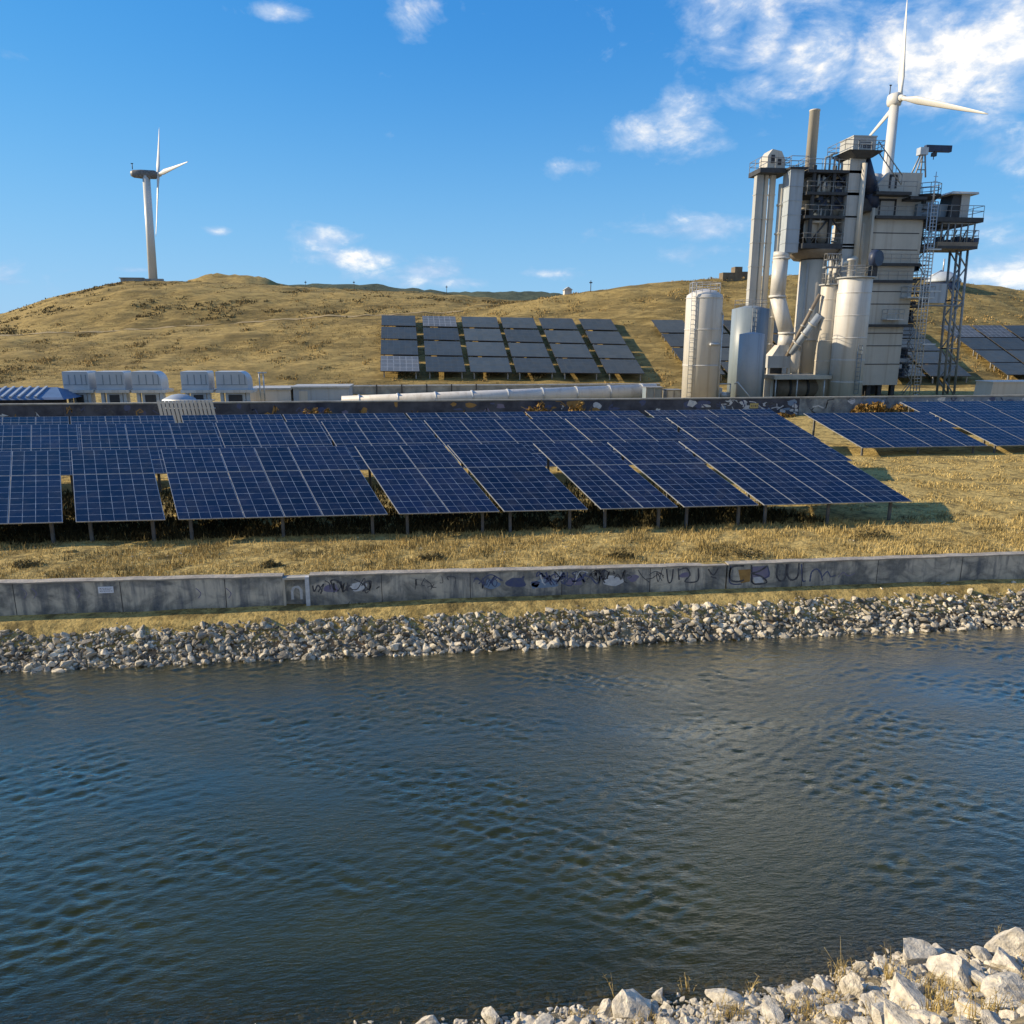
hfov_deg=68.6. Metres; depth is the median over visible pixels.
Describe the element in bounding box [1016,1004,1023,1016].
rock
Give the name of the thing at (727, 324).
hillside solar panel
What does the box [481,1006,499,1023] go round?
boulder
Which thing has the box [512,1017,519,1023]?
rock
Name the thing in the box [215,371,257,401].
storage container
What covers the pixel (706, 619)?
stone
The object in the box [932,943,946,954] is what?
boulder
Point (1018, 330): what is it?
hillside solar panel
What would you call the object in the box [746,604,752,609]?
stone
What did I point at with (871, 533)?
weed clump
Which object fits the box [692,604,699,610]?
stone
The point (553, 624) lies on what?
stone
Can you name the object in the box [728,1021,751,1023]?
rock
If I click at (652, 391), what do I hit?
crate
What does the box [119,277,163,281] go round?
hilltop wall
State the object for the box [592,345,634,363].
hillside solar panel
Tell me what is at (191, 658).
stone
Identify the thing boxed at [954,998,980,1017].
boulder
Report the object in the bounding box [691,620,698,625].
stone
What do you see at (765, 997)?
rock
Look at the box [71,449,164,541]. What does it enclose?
solar table
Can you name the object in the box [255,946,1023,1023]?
pebbles
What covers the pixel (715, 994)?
boulder
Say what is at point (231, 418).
solar table
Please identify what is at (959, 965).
boulder
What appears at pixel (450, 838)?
water
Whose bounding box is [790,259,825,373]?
cooling column
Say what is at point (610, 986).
dry stalks
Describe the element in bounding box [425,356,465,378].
hillside solar panel
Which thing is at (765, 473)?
solar table
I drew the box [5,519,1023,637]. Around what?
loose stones
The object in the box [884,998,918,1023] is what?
rock
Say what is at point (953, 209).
steel tower
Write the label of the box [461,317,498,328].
hillside solar panel
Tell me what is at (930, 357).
hillside solar panel
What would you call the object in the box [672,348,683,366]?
hillside solar panel
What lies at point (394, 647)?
stone
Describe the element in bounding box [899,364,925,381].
hillside solar panel
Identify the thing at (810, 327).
inclined pipe
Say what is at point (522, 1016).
rock
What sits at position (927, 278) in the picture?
ladder mast
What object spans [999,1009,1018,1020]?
rock
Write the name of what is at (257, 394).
door
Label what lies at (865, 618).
stone
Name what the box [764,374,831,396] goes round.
flat canopy
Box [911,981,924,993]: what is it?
rock
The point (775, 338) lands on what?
hillside solar panel
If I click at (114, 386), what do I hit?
storage container
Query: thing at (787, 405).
wall
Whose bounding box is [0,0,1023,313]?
sky
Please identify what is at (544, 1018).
boulder
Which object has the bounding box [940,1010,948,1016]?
rock
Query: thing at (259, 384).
lamp pole
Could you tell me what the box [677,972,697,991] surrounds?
dry stalks
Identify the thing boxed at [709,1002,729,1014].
rock
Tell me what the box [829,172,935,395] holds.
tower
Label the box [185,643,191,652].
stone
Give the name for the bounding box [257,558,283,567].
weed clump
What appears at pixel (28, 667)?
stone
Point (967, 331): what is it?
hillside solar panel
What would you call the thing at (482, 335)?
hillside solar panel
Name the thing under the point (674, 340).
hillside solar panel
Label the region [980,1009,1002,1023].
rock
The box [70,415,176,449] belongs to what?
solar table
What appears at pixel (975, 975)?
boulder
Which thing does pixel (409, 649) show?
stone
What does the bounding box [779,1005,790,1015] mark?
rock
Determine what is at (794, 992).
boulder
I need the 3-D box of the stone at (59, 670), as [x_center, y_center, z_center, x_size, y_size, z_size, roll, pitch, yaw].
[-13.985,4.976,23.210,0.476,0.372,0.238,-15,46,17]
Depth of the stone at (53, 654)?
23.52 m
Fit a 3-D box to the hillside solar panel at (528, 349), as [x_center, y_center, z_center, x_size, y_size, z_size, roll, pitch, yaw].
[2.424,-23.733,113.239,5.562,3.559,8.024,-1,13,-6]
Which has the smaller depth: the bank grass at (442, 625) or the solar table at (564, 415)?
the bank grass at (442, 625)
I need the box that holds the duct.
[769,155,808,346]
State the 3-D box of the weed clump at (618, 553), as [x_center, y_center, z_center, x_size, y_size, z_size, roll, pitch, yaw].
[4.074,1.579,28.124,1.026,0.531,0.648,-1,13,-6]
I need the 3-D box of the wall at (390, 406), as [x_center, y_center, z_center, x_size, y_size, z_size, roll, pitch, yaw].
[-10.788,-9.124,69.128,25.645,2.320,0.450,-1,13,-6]
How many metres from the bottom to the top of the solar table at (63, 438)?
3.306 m
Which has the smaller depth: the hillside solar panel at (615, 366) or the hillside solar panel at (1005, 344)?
the hillside solar panel at (615, 366)
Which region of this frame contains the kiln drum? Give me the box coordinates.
[763,378,818,396]
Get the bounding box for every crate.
[642,386,662,397]
[663,389,681,397]
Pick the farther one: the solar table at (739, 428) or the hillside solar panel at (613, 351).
the hillside solar panel at (613, 351)
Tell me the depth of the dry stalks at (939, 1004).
9.99 m
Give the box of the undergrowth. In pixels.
[0,479,823,544]
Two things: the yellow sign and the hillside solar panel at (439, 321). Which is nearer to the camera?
the yellow sign
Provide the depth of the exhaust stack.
85.47 m
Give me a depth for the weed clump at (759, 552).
27.99 m
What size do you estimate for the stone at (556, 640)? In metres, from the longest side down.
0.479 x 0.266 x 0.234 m
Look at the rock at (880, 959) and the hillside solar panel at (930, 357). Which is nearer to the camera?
the rock at (880, 959)
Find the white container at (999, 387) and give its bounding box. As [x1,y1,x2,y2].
[973,380,1023,394]
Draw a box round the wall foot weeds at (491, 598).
[22,578,1022,630]
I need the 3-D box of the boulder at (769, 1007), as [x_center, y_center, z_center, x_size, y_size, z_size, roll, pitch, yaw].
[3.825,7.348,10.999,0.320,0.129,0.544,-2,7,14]
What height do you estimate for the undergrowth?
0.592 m
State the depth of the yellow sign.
72.50 m
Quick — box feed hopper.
[765,345,800,373]
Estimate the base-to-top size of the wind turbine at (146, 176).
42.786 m
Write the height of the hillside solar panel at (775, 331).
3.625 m
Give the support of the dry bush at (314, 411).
on the ground at (620, 305)
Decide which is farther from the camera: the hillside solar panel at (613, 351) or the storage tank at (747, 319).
the hillside solar panel at (613, 351)
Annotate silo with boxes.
[813,253,843,396]
[827,249,883,395]
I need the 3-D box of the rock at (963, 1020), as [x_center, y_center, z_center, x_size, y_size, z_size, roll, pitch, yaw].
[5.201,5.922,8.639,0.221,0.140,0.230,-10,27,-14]
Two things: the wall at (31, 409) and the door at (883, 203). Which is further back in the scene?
the door at (883, 203)
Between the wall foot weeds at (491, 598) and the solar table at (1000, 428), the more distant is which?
the solar table at (1000, 428)
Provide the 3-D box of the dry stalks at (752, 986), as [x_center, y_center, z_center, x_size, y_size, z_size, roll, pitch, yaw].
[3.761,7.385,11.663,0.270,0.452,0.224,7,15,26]
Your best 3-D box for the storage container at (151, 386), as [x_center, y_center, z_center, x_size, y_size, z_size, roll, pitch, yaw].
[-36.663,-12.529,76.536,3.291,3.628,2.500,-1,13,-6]
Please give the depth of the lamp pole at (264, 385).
78.63 m
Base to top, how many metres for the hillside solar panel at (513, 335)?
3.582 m
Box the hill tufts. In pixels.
[0,275,1023,386]
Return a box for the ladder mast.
[909,172,940,395]
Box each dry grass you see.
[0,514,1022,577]
[0,514,1023,579]
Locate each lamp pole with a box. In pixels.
[257,372,261,400]
[262,372,266,400]
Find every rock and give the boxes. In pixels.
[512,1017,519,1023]
[520,1012,525,1019]
[569,1015,581,1023]
[572,1007,580,1016]
[597,998,611,1018]
[656,1016,678,1023]
[660,1002,671,1011]
[695,1005,706,1012]
[699,1015,709,1023]
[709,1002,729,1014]
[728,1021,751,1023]
[753,1005,761,1013]
[762,995,778,1004]
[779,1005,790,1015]
[815,1019,821,1023]
[816,1012,827,1019]
[852,1016,873,1023]
[871,1002,884,1023]
[872,956,888,967]
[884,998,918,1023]
[908,1009,937,1023]
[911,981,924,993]
[917,976,927,984]
[930,1014,948,1023]
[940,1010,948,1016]
[954,1015,972,1023]
[956,949,969,958]
[956,952,969,962]
[972,1015,980,1023]
[974,992,984,998]
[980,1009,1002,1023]
[982,993,1022,1012]
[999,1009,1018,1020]
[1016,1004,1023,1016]
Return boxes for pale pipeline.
[341,384,656,400]
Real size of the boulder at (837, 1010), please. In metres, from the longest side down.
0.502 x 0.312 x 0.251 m
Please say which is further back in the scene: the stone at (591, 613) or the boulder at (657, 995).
the stone at (591, 613)
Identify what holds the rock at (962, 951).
on the pebbles
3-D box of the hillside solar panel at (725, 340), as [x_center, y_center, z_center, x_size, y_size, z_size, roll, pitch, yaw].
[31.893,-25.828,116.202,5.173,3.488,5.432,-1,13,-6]
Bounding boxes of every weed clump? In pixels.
[13,559,43,568]
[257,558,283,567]
[418,552,444,560]
[608,547,633,558]
[719,541,763,560]
[852,525,890,539]
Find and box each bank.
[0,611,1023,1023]
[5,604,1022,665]
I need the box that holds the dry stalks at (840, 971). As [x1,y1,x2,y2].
[824,940,860,985]
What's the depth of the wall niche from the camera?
25.68 m
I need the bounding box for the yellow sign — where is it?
[750,403,758,407]
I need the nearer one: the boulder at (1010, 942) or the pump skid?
the boulder at (1010, 942)
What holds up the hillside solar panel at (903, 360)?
on the ground at (620, 305)
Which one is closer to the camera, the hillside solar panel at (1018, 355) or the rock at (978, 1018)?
the rock at (978, 1018)
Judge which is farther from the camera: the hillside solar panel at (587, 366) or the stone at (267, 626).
the hillside solar panel at (587, 366)
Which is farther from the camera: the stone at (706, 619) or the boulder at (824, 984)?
the stone at (706, 619)
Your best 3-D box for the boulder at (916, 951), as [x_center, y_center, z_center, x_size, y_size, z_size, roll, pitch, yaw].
[6.704,7.289,12.264,0.582,0.412,0.666,7,14,26]
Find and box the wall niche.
[282,575,310,605]
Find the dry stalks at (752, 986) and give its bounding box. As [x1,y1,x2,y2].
[744,972,758,994]
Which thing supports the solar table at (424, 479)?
on the ground at (620, 305)
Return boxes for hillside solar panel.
[380,356,419,378]
[381,315,415,326]
[381,327,416,340]
[381,340,417,355]
[422,316,456,327]
[423,328,459,340]
[424,341,462,356]
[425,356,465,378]
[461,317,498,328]
[463,328,502,341]
[466,342,506,357]
[468,357,511,378]
[500,317,537,329]
[504,329,542,342]
[508,343,549,357]
[512,358,555,379]
[538,318,577,330]
[544,330,584,343]
[550,344,592,358]
[556,358,600,379]
[579,319,617,334]
[585,331,625,348]
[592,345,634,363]
[600,359,644,380]
[651,320,684,337]
[662,334,683,351]
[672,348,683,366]
[682,362,724,381]
[719,348,728,360]
[721,362,728,372]
[722,334,729,346]
[723,320,730,331]
[773,320,793,333]
[773,334,778,343]
[899,358,910,363]
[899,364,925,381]
[901,339,939,351]
[902,327,923,337]
[908,352,954,367]
[919,364,971,382]
[940,325,984,342]
[957,338,1002,355]
[972,325,1016,338]
[974,350,1019,367]
[989,338,1023,351]
[991,363,1023,379]
[1003,325,1023,338]
[1006,350,1023,364]
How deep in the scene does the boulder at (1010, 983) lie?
9.33 m
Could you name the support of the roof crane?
on the tower at (892, 225)
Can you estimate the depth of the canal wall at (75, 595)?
25.05 m
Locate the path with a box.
[0,311,458,335]
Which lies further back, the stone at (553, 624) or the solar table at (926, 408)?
the solar table at (926, 408)
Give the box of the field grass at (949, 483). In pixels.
[710,455,1023,527]
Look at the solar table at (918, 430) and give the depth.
53.11 m
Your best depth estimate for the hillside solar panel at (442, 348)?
114.39 m
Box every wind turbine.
[130,134,187,278]
[869,0,987,173]
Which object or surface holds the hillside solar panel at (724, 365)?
on the ground at (620, 305)
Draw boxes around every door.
[256,393,263,400]
[299,391,307,400]
[878,198,896,214]
[888,174,897,187]
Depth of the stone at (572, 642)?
24.95 m
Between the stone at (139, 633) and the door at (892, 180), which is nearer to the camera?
the stone at (139, 633)
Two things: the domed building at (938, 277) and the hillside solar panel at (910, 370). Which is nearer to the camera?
the hillside solar panel at (910, 370)
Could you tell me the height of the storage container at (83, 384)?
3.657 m
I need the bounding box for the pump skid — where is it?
[717,383,730,396]
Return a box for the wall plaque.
[98,586,113,592]
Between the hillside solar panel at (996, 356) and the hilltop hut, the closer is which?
the hillside solar panel at (996, 356)
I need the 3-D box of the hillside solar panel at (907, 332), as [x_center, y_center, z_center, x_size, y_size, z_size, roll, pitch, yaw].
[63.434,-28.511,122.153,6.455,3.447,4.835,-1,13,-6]
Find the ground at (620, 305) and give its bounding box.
[0,273,1023,651]
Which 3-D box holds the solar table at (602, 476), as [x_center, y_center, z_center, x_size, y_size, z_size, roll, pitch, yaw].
[4.058,-1.224,34.214,3.102,3.214,6.973,-7,15,-28]
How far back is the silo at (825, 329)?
82.59 m
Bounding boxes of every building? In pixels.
[250,385,293,400]
[291,384,353,400]
[926,259,961,289]
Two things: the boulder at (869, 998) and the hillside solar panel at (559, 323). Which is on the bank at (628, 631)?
the boulder at (869, 998)
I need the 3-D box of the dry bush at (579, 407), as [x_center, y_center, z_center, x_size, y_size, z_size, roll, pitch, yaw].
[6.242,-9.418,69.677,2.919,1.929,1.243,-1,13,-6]
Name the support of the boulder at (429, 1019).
in the water
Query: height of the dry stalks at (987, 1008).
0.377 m
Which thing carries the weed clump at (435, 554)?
on the ground at (620, 305)
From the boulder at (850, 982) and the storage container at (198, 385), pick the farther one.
the storage container at (198, 385)
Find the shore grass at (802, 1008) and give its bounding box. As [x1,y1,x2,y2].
[555,950,1023,1023]
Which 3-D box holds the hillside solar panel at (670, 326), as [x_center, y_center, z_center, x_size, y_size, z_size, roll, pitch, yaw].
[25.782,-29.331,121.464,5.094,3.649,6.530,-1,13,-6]
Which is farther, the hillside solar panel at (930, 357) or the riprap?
the hillside solar panel at (930, 357)
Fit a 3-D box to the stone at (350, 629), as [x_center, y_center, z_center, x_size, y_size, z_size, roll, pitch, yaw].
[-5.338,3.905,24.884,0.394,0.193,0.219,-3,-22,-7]
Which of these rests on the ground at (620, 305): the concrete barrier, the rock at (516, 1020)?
the concrete barrier
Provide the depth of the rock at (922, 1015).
9.70 m
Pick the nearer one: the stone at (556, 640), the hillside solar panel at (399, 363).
the stone at (556, 640)
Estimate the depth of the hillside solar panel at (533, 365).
105.94 m
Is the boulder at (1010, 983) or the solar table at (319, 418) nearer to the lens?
the boulder at (1010, 983)
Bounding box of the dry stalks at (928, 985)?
[900,964,947,992]
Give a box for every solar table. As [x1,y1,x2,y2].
[0,416,68,426]
[0,424,78,492]
[0,450,62,542]
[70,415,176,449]
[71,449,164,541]
[80,423,227,491]
[161,446,387,539]
[181,414,292,447]
[216,421,332,476]
[283,413,408,445]
[321,420,440,469]
[355,445,499,534]
[406,412,529,445]
[424,419,589,476]
[448,444,587,531]
[525,410,646,441]
[533,442,677,527]
[565,418,707,465]
[607,441,758,527]
[645,409,820,440]
[666,416,851,480]
[679,439,911,524]
[804,412,987,455]
[900,401,1023,427]
[930,411,1023,452]
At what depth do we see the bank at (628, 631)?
24.37 m
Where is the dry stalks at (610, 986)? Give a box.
[602,974,614,998]
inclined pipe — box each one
[785,294,820,356]
[787,313,821,354]
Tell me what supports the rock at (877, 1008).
on the bank at (628, 631)
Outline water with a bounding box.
[0,626,1023,1023]
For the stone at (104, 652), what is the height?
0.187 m
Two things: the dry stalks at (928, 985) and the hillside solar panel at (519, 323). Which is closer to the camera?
the dry stalks at (928, 985)
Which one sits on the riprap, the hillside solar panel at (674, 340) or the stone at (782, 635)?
the stone at (782, 635)
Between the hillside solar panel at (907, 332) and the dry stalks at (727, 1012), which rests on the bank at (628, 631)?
the dry stalks at (727, 1012)
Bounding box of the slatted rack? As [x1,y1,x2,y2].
[157,399,216,422]
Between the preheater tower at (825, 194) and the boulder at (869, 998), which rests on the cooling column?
the preheater tower at (825, 194)
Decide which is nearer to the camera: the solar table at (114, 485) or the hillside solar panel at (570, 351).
the solar table at (114, 485)
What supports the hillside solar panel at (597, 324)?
on the ground at (620, 305)
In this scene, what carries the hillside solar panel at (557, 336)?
on the ground at (620, 305)
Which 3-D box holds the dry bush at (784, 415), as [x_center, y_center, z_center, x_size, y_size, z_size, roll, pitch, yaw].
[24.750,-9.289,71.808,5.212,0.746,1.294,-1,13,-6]
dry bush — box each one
[302,407,334,413]
[522,399,553,418]
[567,400,590,410]
[778,412,795,417]
[850,401,913,412]
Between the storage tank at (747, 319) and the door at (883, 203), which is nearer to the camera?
the storage tank at (747, 319)
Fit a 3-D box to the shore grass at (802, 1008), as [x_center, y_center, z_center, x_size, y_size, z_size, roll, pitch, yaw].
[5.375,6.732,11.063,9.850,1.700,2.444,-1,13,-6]
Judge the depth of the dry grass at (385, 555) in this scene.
29.18 m
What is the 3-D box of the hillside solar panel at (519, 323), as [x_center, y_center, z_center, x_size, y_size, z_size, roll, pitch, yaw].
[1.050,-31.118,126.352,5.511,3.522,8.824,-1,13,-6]
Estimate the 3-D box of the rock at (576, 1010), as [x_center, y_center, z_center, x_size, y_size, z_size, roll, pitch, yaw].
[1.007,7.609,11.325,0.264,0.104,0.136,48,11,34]
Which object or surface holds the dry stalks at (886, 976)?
on the bank at (628, 631)
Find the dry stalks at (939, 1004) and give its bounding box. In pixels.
[925,969,972,1013]
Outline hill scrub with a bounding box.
[0,277,727,334]
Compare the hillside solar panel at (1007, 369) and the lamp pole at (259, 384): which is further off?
the hillside solar panel at (1007, 369)
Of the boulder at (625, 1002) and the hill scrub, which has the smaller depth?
the boulder at (625, 1002)
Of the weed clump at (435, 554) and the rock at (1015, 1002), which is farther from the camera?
the weed clump at (435, 554)
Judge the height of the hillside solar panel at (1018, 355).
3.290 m
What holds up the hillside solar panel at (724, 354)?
on the ground at (620, 305)
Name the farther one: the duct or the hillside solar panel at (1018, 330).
the hillside solar panel at (1018, 330)
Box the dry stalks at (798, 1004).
[772,989,839,1018]
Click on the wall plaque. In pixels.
(109, 589)
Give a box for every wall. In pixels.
[0,403,64,420]
[0,573,283,615]
[63,401,250,423]
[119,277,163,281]
[250,399,532,420]
[309,563,726,604]
[533,398,682,416]
[683,397,799,414]
[725,551,1023,588]
[799,396,913,414]
[913,395,1023,411]
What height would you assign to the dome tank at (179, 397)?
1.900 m
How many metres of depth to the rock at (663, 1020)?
10.82 m
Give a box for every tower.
[789,152,860,261]
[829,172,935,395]
[911,182,984,394]
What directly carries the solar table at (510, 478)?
on the ground at (620, 305)
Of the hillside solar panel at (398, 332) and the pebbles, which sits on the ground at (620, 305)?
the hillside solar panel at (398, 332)
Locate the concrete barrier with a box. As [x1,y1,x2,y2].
[352,383,659,394]
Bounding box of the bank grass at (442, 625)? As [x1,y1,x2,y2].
[1,579,1020,642]
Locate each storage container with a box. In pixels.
[62,371,96,402]
[95,371,132,402]
[131,371,173,401]
[180,371,216,401]
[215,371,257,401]
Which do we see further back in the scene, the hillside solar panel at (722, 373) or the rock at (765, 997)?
the hillside solar panel at (722, 373)
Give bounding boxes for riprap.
[0,580,1023,673]
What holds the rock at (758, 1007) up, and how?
on the pebbles
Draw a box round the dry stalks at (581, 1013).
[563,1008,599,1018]
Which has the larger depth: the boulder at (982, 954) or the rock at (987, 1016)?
the boulder at (982, 954)
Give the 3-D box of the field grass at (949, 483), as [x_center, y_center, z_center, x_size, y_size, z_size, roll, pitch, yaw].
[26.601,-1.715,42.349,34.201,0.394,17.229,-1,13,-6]
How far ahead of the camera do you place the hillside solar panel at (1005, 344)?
121.31 m
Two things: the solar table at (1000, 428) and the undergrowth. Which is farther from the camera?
the solar table at (1000, 428)
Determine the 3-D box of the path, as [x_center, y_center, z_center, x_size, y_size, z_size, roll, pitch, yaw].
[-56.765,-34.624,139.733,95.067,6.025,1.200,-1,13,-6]
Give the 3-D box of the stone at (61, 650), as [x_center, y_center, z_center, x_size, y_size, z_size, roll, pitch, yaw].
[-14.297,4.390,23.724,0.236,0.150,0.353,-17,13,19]
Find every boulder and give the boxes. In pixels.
[416,1015,439,1023]
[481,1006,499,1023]
[533,1013,553,1023]
[611,988,650,1023]
[652,987,662,1002]
[705,988,743,1008]
[761,997,784,1023]
[785,982,811,1001]
[812,975,830,994]
[825,1003,859,1023]
[839,972,862,999]
[853,961,869,977]
[860,990,888,1015]
[888,972,930,1009]
[896,967,914,980]
[903,937,939,965]
[926,953,971,990]
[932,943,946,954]
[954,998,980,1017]
[968,965,986,987]
[970,945,992,962]
[980,971,1023,1001]
[985,927,1023,957]
[989,946,1023,977]
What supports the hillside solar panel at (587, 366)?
on the ground at (620, 305)
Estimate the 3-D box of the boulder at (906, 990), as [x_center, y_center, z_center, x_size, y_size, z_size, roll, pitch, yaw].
[5.673,7.024,10.647,0.468,0.374,0.951,-4,14,-18]
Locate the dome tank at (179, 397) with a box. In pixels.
[163,394,196,401]
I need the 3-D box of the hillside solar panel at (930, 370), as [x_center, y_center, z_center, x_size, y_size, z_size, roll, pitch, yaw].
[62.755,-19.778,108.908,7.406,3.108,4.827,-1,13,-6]
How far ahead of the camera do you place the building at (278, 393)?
80.92 m
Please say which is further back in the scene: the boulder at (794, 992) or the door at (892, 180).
the door at (892, 180)
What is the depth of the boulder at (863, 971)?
11.89 m
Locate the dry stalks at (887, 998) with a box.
[865,990,911,1019]
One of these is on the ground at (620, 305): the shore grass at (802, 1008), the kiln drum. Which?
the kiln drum
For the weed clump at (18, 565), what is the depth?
26.77 m
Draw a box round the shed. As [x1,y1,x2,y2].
[0,386,82,403]
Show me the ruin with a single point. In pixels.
(736, 274)
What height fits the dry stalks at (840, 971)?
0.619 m
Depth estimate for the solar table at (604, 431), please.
44.61 m
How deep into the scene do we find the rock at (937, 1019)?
9.05 m
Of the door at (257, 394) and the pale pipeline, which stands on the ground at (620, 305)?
the pale pipeline
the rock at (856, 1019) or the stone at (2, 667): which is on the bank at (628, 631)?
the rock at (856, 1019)
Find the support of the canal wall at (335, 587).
on the ground at (620, 305)
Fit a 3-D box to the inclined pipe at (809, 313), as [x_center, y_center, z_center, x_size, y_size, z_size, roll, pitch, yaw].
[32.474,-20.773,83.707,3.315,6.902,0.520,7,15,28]
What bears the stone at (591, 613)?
on the canal bank at (359, 644)
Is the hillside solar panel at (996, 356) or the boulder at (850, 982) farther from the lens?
the hillside solar panel at (996, 356)
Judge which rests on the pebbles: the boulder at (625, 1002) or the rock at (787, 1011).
the boulder at (625, 1002)
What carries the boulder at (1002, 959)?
on the bank at (628, 631)
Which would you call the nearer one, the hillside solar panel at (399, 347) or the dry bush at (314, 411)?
the dry bush at (314, 411)
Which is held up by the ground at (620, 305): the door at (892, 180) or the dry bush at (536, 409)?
the dry bush at (536, 409)
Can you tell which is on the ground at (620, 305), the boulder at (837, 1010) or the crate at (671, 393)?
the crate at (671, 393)
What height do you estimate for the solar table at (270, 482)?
3.214 m
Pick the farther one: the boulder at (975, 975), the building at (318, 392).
the building at (318, 392)
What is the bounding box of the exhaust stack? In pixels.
[801,108,820,209]
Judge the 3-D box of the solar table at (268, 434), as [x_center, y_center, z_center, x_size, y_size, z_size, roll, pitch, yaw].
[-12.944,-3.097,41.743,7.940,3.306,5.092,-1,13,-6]
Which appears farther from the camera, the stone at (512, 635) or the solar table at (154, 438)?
the solar table at (154, 438)
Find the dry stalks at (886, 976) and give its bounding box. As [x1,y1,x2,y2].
[877,944,904,979]
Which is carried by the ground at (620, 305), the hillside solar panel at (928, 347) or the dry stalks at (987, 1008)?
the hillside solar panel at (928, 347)
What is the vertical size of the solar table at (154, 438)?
3.306 m
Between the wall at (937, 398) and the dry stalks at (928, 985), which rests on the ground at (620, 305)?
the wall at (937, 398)
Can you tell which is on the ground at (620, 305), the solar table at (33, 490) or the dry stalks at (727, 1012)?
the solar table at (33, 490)
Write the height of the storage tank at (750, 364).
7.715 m
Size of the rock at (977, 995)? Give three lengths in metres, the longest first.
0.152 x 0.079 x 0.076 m
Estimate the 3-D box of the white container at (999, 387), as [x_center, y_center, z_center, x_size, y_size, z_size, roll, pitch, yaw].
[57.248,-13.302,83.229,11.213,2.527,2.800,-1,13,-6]
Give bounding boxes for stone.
[0,665,7,669]
[23,663,32,670]
[48,652,62,656]
[51,668,64,672]
[55,647,64,652]
[60,632,69,636]
[100,649,108,655]
[135,660,144,665]
[136,630,142,637]
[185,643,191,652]
[188,655,194,662]
[264,624,271,629]
[345,627,355,631]
[389,643,399,650]
[405,647,414,651]
[507,632,517,638]
[551,621,556,630]
[553,637,559,647]
[569,640,575,646]
[586,611,597,615]
[658,632,665,638]
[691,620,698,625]
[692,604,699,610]
[703,617,710,622]
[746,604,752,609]
[779,632,789,637]
[861,615,871,621]
[983,618,993,624]
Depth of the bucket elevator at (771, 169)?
86.24 m
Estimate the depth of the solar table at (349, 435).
43.05 m
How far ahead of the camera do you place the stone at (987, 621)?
26.72 m
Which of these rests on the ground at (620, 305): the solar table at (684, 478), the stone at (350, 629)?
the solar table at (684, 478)
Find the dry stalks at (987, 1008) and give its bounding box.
[957,987,1021,1023]
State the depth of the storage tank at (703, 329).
77.33 m
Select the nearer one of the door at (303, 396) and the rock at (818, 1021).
the rock at (818, 1021)
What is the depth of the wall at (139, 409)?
66.40 m
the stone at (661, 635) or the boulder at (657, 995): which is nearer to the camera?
the boulder at (657, 995)
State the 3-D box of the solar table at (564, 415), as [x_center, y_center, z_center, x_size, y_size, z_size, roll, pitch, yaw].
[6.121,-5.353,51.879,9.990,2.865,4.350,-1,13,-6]
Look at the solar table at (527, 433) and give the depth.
43.83 m
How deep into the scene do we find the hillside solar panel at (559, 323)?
123.98 m
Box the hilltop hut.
[562,287,571,294]
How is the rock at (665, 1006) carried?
on the bank at (628, 631)
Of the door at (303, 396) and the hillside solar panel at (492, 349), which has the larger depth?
the hillside solar panel at (492, 349)
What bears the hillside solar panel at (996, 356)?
on the ground at (620, 305)
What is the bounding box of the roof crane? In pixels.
[911,145,951,177]
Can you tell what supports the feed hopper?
on the ground at (620, 305)
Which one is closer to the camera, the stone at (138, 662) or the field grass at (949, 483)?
the stone at (138, 662)
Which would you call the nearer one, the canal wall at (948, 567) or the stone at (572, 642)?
the stone at (572, 642)
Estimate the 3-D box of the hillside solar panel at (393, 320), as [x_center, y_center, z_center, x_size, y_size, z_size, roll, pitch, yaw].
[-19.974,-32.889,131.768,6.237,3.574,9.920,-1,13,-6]
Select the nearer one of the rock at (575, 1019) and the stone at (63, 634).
the rock at (575, 1019)
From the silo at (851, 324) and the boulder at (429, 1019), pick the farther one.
the silo at (851, 324)
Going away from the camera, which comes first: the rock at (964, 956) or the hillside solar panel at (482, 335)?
the rock at (964, 956)
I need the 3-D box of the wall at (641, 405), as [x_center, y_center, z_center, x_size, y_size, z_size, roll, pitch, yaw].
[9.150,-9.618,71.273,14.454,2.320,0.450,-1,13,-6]
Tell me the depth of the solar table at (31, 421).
49.16 m
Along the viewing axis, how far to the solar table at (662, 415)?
53.98 m
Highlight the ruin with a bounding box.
[719,267,747,280]
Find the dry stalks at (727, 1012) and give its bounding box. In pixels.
[703,987,749,1023]
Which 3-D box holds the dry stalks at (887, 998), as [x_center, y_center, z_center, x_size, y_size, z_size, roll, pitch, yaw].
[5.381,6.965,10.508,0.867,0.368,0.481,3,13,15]
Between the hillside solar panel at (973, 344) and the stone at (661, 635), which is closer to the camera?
the stone at (661, 635)
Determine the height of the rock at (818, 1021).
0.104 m
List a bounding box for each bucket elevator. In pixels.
[746,149,790,353]
[827,135,902,282]
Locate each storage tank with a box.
[681,282,723,397]
[727,299,769,396]
[734,332,764,396]

